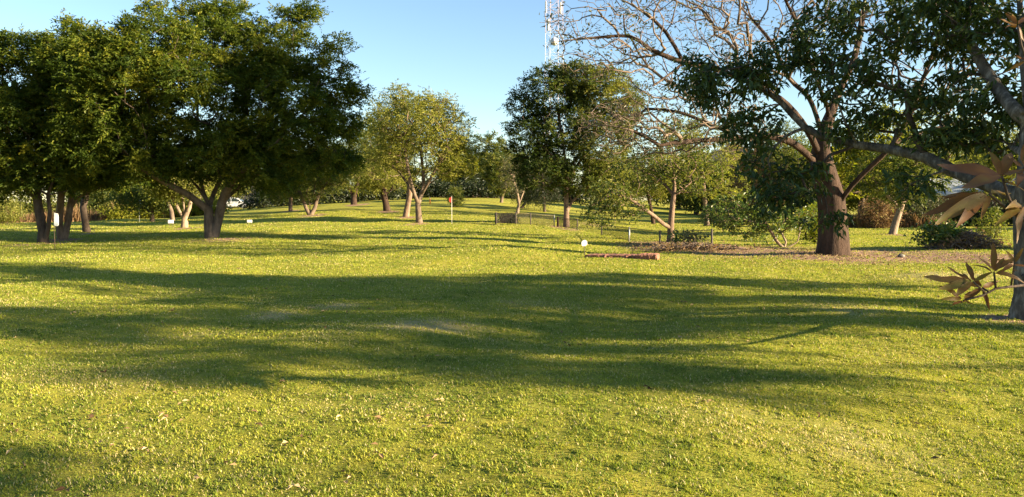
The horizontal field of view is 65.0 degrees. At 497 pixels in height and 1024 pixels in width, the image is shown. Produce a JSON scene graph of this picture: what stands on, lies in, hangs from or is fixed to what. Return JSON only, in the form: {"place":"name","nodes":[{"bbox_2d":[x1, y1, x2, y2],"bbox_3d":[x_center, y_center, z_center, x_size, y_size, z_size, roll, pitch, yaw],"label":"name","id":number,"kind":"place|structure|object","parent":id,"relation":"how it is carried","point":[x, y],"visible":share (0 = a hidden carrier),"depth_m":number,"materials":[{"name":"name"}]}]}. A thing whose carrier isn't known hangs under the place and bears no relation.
{"place":"outdoors","nodes":[
{"label":"outdoors","id":0,"kind":"place"},
{"bbox_2d":[0,196,1023,496],"bbox_3d":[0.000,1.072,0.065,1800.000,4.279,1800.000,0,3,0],"label":"ground","id":1,"kind":"structure","parent":0,"point":[486,206],"depth_m":7.72,"materials":[{"name":"green plant"}]},
{"bbox_2d":[0,197,27,224],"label":"bush","id":2,"kind":"object","parent":1,"relation":"on","point":[5,217],"visible":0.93,"depth_m":61.92,"materials":[{"name":"green plant"}]},
{"bbox_2d":[0,22,109,242],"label":"fig tree","id":3,"kind":"object","parent":1,"relation":"on","point":[23,171],"visible":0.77,"depth_m":30.55,"materials":[{"name":"green plant"}]},
{"bbox_2d":[53,211,58,244],"bbox_3d":[-14.663,-0.523,25.877,0.156,1.350,0.024,0,3,0],"label":"sign post","id":4,"kind":"object","parent":1,"relation":"on","point":[56,220],"visible":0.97,"depth_m":25.85,"materials":[{"name":"white metal"}]},
{"bbox_2d":[14,18,133,239],"bbox_3d":[-18.277,-4.859,33.476,5.159,9.222,5.568,0,3,0],"label":"fig tree","id":5,"kind":"object","parent":1,"relation":"on","point":[62,231],"visible":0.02,"depth_m":33.61,"materials":[{"name":"green plant"}]},
{"bbox_2d":[0,201,214,222],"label":"dry grass","id":6,"kind":"structure","parent":1,"relation":"on","point":[76,215],"depth_m":72.30,"materials":[{"name":"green plant"}]},
{"bbox_2d":[2,184,218,216],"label":"hedge","id":7,"kind":"object","parent":1,"relation":"on","point":[94,205],"visible":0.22,"depth_m":78.02,"materials":[{"name":"green plant"}]},
{"bbox_2d":[80,90,153,231],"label":"fig tree","id":8,"kind":"object","parent":1,"relation":"on","point":[84,217],"visible":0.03,"depth_m":42.38,"materials":[{"name":"green plant"}]},
{"bbox_2d":[103,182,186,221],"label":"round tree","id":9,"kind":"object","parent":1,"relation":"on","point":[128,199],"visible":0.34,"depth_m":61.76,"materials":[{"name":"green plant"}]},
{"bbox_2d":[134,186,187,219],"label":"slim tree","id":10,"kind":"object","parent":1,"relation":"on","point":[171,211],"visible":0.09,"depth_m":60.33,"materials":[{"name":"green plant"}]},
{"bbox_2d":[97,195,236,219],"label":"hedge","id":11,"kind":"object","parent":1,"relation":"on","point":[195,210],"visible":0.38,"depth_m":72.89,"materials":[{"name":"green plant"}]},
{"bbox_2d":[134,167,222,227],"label":"pale tree","id":12,"kind":"object","parent":1,"relation":"on","point":[163,194],"visible":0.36,"depth_m":44.70,"materials":[{"name":"green plant"}]},
{"bbox_2d":[22,0,376,237],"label":"fig tree","id":13,"kind":"object","parent":1,"relation":"on","point":[262,72],"visible":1,"depth_m":30.95,"materials":[{"name":"green plant"}]},
{"bbox_2d":[199,150,260,208],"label":"belt tree","id":14,"kind":"object","parent":1,"relation":"on","point":[239,194],"visible":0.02,"depth_m":111.82,"materials":[{"name":"green plant"}]},
{"bbox_2d":[197,186,271,207],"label":"house","id":15,"kind":"structure","parent":1,"relation":"on","point":[245,197],"depth_m":124.27,"materials":[{"name":"white tile"}]},
{"bbox_2d":[227,198,247,207],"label":"parked car","id":16,"kind":"object","parent":1,"relation":"on","point":[234,204],"visible":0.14,"depth_m":103.05,"materials":[{"name":"white paint"}]},
{"bbox_2d":[257,179,311,210],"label":"park tree","id":17,"kind":"object","parent":1,"relation":"on","point":[290,199],"visible":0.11,"depth_m":74.31,"materials":[{"name":"green plant"}]},
{"bbox_2d":[255,145,369,214],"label":"park tree","id":18,"kind":"object","parent":1,"relation":"on","point":[316,186],"visible":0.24,"depth_m":62.79,"materials":[{"name":"green plant"}]},
{"bbox_2d":[237,182,404,209],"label":"hedge","id":19,"kind":"object","parent":1,"relation":"on","point":[338,197],"visible":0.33,"depth_m":95.58,"materials":[{"name":"green plant"}]},
{"bbox_2d":[322,133,380,204],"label":"park tree","id":20,"kind":"object","parent":1,"relation":"on","point":[352,192],"visible":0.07,"depth_m":84.52,"materials":[{"name":"green plant"}]},
{"bbox_2d":[342,110,417,210],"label":"park tree","id":21,"kind":"object","parent":1,"relation":"on","point":[383,194],"visible":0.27,"depth_m":68.49,"materials":[{"name":"green plant"}]},
{"bbox_2d":[351,161,421,196],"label":"belt tree","id":22,"kind":"object","parent":1,"relation":"on","point":[414,168],"visible":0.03,"depth_m":127.46,"materials":[{"name":"green plant"}]},
{"bbox_2d":[358,90,449,216],"bbox_3d":[-7.949,-6.877,59.021,6.942,9.336,6.368,0,3,0],"label":"park tree","id":23,"kind":"object","parent":1,"relation":"on","point":[406,212],"visible":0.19,"depth_m":58.82,"materials":[{"name":"green plant"}]},
{"bbox_2d":[354,78,483,222],"bbox_3d":[-5.743,-5.953,49.528,8.096,8.896,6.831,0,3,0],"label":"park tree","id":24,"kind":"object","parent":1,"relation":"on","point":[397,139],"visible":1,"depth_m":48.81,"materials":[{"name":"green plant"}]},
{"bbox_2d":[416,139,482,184],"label":"park tree","id":25,"kind":"object","parent":1,"relation":"on","point":[463,163],"visible":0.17,"depth_m":116.61,"materials":[{"name":"green plant"}]},
{"bbox_2d":[444,185,465,206],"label":"bush","id":26,"kind":"object","parent":1,"relation":"on","point":[459,198],"visible":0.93,"depth_m":76.06,"materials":[{"name":"green plant"}]},
{"bbox_2d":[397,176,531,200],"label":"hedge","id":27,"kind":"object","parent":1,"relation":"on","point":[435,189],"visible":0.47,"depth_m":105.36,"materials":[{"name":"green plant"}]},
{"bbox_2d":[456,130,513,181],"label":"park tree","id":28,"kind":"object","parent":1,"relation":"on","point":[495,147],"visible":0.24,"depth_m":117.51,"materials":[{"name":"green plant"}]},
{"bbox_2d":[474,151,518,202],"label":"park tree","id":29,"kind":"object","parent":1,"relation":"on","point":[492,165],"visible":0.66,"depth_m":88.59,"materials":[{"name":"green plant"}]},
{"bbox_2d":[2,240,1012,496],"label":"fallen leaves","id":30,"kind":"object","parent":1,"relation":"on","point":[196,476],"visible":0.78,"depth_m":19.79,"materials":[{"name":"brown plant"}]},
{"bbox_2d":[497,211,521,223],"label":"bush","id":31,"kind":"object","parent":1,"relation":"on","point":[507,217],"visible":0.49,"depth_m":49.80,"materials":[{"name":"green plant"}]},
{"bbox_2d":[498,153,529,213],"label":"park tree","id":32,"kind":"object","parent":1,"relation":"on","point":[516,191],"visible":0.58,"depth_m":68.50,"materials":[{"name":"green plant"}]},
{"bbox_2d":[447,172,589,203],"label":"hedge","id":33,"kind":"object","parent":1,"relation":"on","point":[561,192],"visible":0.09,"depth_m":115.13,"materials":[{"name":"green plant"}]},
{"bbox_2d":[495,212,554,225],"bbox_3d":[0.772,-1.626,47.645,3.610,1.079,1.626,0,3,0],"label":"wire fence","id":34,"kind":"object","parent":1,"relation":"on","point":[515,217],"visible":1,"depth_m":47.40,"materials":[{"name":"metal"}]},
{"bbox_2d":[509,164,541,207],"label":"park tree","id":35,"kind":"object","parent":1,"relation":"on","point":[512,199],"visible":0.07,"depth_m":79.64,"materials":[{"name":"green plant"}]},
{"bbox_2d":[505,144,546,178],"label":"belt tree","id":36,"kind":"object","parent":1,"relation":"on","point":[520,153],"visible":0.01,"depth_m":129.17,"materials":[{"name":"green plant"}]},
{"bbox_2d":[520,151,563,211],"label":"park tree","id":37,"kind":"object","parent":1,"relation":"on","point":[541,198],"visible":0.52,"depth_m":74.89,"materials":[{"name":"green plant"}]},
{"bbox_2d":[544,0,563,131],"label":"lattice tower","id":38,"kind":"structure","parent":1,"relation":"on","point":[554,38],"depth_m":187.37,"materials":[{"name":"white metal"}]},
{"bbox_2d":[496,57,649,226],"bbox_3d":[3.786,-6.465,49.336,9.599,10.454,5.473,0,3,0],"label":"park tree","id":39,"kind":"object","parent":1,"relation":"on","point":[578,94],"visible":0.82,"depth_m":48.30,"materials":[{"name":"green plant"}]},
{"bbox_2d":[581,240,586,254],"bbox_3d":[2.157,0.021,23.991,0.174,0.559,0.040,0,3,0],"label":"tee marker","id":40,"kind":"object","parent":1,"relation":"on","point":[584,243],"visible":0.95,"depth_m":23.96,"materials":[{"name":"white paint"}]},
{"bbox_2d":[578,156,606,203],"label":"belt tree","id":41,"kind":"object","parent":1,"relation":"on","point":[584,175],"depth_m":127.19,"materials":[{"name":"green plant"}]},
{"bbox_2d":[584,253,659,259],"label":"log","id":42,"kind":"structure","parent":1,"relation":"on","point":[651,256],"depth_m":21.93,"materials":[{"name":"brown wood"}]},
{"bbox_2d":[595,166,648,206],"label":"belt tree","id":43,"kind":"object","parent":1,"relation":"on","point":[630,171],"visible":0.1,"depth_m":110.06,"materials":[{"name":"green plant"}]},
{"bbox_2d":[607,151,639,172],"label":"belt tree","id":44,"kind":"object","parent":1,"relation":"on","point":[627,161],"visible":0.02,"depth_m":144.36,"materials":[{"name":"green plant"}]},
{"bbox_2d":[557,217,712,244],"bbox_3d":[4.288,-0.825,37.310,0.850,0.984,22.357,-1,4,-10],"label":"wire fence","id":45,"kind":"object","parent":1,"relation":"on","point":[605,231],"visible":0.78,"depth_m":32.78,"materials":[{"name":"grey metal"}]},
{"bbox_2d":[625,149,678,223],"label":"park tree","id":46,"kind":"object","parent":1,"relation":"on","point":[656,194],"visible":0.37,"depth_m":62.81,"materials":[{"name":"green plant"}]},
{"bbox_2d":[576,116,730,241],"bbox_3d":[5.782,-2.881,33.821,7.056,5.411,3.437,-1,4,-15],"label":"crooked tree","id":47,"kind":"object","parent":1,"relation":"on","point":[616,204],"visible":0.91,"depth_m":33.45,"materials":[{"name":"green plant"}]},
{"bbox_2d":[640,149,687,208],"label":"belt tree","id":48,"kind":"object","parent":1,"relation":"on","point":[679,205],"visible":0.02,"depth_m":125.56,"materials":[{"name":"green plant"}]},
{"bbox_2d":[667,228,709,244],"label":"bush","id":49,"kind":"object","parent":1,"relation":"on","point":[688,238],"visible":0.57,"depth_m":28.61,"materials":[{"name":"green plant"}]},
{"bbox_2d":[646,149,744,213],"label":"belt tree","id":50,"kind":"object","parent":1,"relation":"on","point":[695,205],"visible":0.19,"depth_m":93.03,"materials":[{"name":"green plant"}]},
{"bbox_2d":[625,238,768,253],"bbox_3d":[5.973,-0.064,25.864,4.863,0.632,2.216,0,3,0],"label":"twig pile","id":51,"kind":"object","parent":1,"relation":"on","point":[689,245],"visible":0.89,"depth_m":25.54,"materials":[{"name":"brown plant"}]},
{"bbox_2d":[649,110,756,225],"bbox_3d":[14.047,-5.878,59.602,8.058,8.584,6.532,0,3,0],"label":"park tree","id":52,"kind":"object","parent":1,"relation":"on","point":[714,173],"visible":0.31,"depth_m":59.09,"materials":[{"name":"green plant"}]},
{"bbox_2d":[698,210,729,221],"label":"bush","id":53,"kind":"object","parent":1,"relation":"on","point":[715,214],"visible":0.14,"depth_m":71.97,"materials":[{"name":"green plant"}]},
{"bbox_2d":[698,145,753,212],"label":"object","id":54,"kind":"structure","parent":1,"relation":"on","point":[732,165],"depth_m":120.35,"materials":[{"name":"plant"}]},
{"bbox_2d":[719,141,791,216],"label":"park tree","id":55,"kind":"object","parent":1,"relation":"on","point":[742,183],"visible":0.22,"depth_m":65.70,"materials":[{"name":"green plant"}]},
{"bbox_2d":[695,186,817,246],"bbox_3d":[9.093,-1.144,29.867,4.646,2.416,2.040,0,3,0],"label":"shrub","id":56,"kind":"object","parent":1,"relation":"on","point":[758,224],"visible":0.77,"depth_m":29.69,"materials":[{"name":"green plant"}]},
{"bbox_2d":[539,0,1020,255],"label":"spreading tree","id":57,"kind":"object","parent":1,"relation":"on","point":[830,243],"visible":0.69,"depth_m":21.17,"materials":[{"name":"green plant"}]},
{"bbox_2d":[760,117,815,221],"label":"park tree","id":58,"kind":"object","parent":1,"relation":"on","point":[797,156],"visible":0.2,"depth_m":71.13,"materials":[{"name":"green plant"}]},
{"bbox_2d":[735,133,840,218],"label":"belt tree","id":59,"kind":"object","parent":1,"relation":"on","point":[754,156],"visible":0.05,"depth_m":88.27,"materials":[{"name":"green plant"}]},
{"bbox_2d":[793,195,816,239],"bbox_3d":[13.596,-1.271,36.657,1.816,2.402,1.656,1,4,12],"label":"bush","id":60,"kind":"object","parent":1,"relation":"on","point":[797,233],"visible":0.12,"depth_m":36.62,"materials":[{"name":"green plant"}]},
{"bbox_2d":[800,201,849,243],"bbox_3d":[12.441,-1.128,32.158,2.051,2.261,2.204,0,3,0],"label":"bush","id":61,"kind":"object","parent":1,"relation":"on","point":[813,234],"visible":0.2,"depth_m":32.18,"materials":[{"name":"green plant"}]},
{"bbox_2d":[664,0,1023,319],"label":"mango tree","id":62,"kind":"object","parent":1,"relation":"on","point":[963,39],"visible":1,"depth_m":12.44,"materials":[{"name":"green plant"}]},
{"bbox_2d":[844,190,858,213],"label":"belt tree","id":63,"kind":"object","parent":1,"relation":"on","point":[850,202],"visible":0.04,"depth_m":110.56,"materials":[{"name":"green plant"}]},
{"bbox_2d":[798,103,922,213],"bbox_3d":[27.280,-6.592,63.406,9.394,9.779,6.823,0,3,0],"label":"park tree","id":64,"kind":"object","parent":1,"relation":"on","point":[848,166],"visible":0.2,"depth_m":62.24,"materials":[{"name":"green plant"}]},
{"bbox_2d":[856,195,910,227],"bbox_3d":[25.928,-2.552,56.345,3.723,2.632,3.247,0,3,0],"label":"bush","id":65,"kind":"object","parent":1,"relation":"on","point":[875,213],"visible":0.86,"depth_m":56.18,"materials":[{"name":"brown plant"}]},
{"bbox_2d":[836,153,948,215],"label":"belt tree","id":66,"kind":"object","parent":1,"relation":"on","point":[865,197],"visible":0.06,"depth_m":82.86,"materials":[{"name":"green plant"}]},
{"bbox_2d":[843,135,959,233],"bbox_3d":[21.303,-3.489,44.015,6.281,5.660,5.148,0,3,0],"label":"park tree","id":67,"kind":"object","parent":1,"relation":"on","point":[878,179],"visible":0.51,"depth_m":43.58,"materials":[{"name":"green plant"}]},
{"bbox_2d":[903,186,948,223],"bbox_3d":[29.376,-3.102,57.451,3.679,3.489,2.996,0,3,0],"label":"bush","id":68,"kind":"object","parent":1,"relation":"on","point":[915,205],"visible":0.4,"depth_m":57.00,"materials":[{"name":"green plant"}]},
{"bbox_2d":[903,219,972,247],"bbox_3d":[14.563,-0.371,27.153,2.168,1.356,1.986,0,3,0],"label":"bush","id":69,"kind":"object","parent":1,"relation":"on","point":[941,230],"visible":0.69,"depth_m":26.89,"materials":[{"name":"green plant"}]},
{"bbox_2d":[902,108,990,178],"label":"park tree","id":70,"kind":"object","parent":1,"relation":"on","point":[957,161],"visible":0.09,"depth_m":74.33,"materials":[{"name":"green plant"}]},
{"bbox_2d":[891,199,1012,226],"bbox_3d":[37.847,-2.407,58.977,19.049,3.114,4.521,0,4,8],"label":"hedge","id":71,"kind":"object","parent":1,"relation":"on","point":[978,215],"visible":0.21,"depth_m":58.77,"materials":[{"name":"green plant"}]},
{"bbox_2d":[905,227,1012,249],"bbox_3d":[15.076,-0.240,26.723,3.809,0.963,2.358,1,4,14],"label":"twig pile","id":72,"kind":"object","parent":1,"relation":"on","point":[965,241],"visible":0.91,"depth_m":26.34,"materials":[{"name":"green plant"}]},
{"bbox_2d":[915,178,1014,222],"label":"house","id":73,"kind":"structure","parent":1,"relation":"on","point":[955,189],"depth_m":69.17,"materials":[{"name":"white brick"}]},
{"bbox_2d":[947,153,992,169],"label":"belt tree","id":74,"kind":"object","parent":1,"relation":"on","point":[974,161],"depth_m":101.17,"materials":[{"name":"green plant"}]},
{"bbox_2d":[958,121,1019,205],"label":"park tree","id":75,"kind":"object","parent":1,"relation":"on","point":[1010,178],"visible":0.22,"depth_m":65.76,"materials":[{"name":"green plant"}]},
{"bbox_2d":[971,204,1009,237],"bbox_3d":[22.439,-1.210,37.553,1.586,1.776,1.948,0,3,0],"label":"bush","id":76,"kind":"object","parent":1,"relation":"on","point":[998,215],"visible":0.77,"depth_m":37.54,"materials":[{"name":"green plant"}]},
{"bbox_2d":[0,0,1023,202],"label":"sky","id":77,"kind":"structure","parent":0,"point":[474,50],"materials":[{"name":"blue"}]},
{"bbox_2d":[814,209,955,228],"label":"dry grass","id":78,"kind":"structure","parent":0,"point":[903,224],"depth_m":57.39,"materials":[{"name":"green plant"}]}
]}

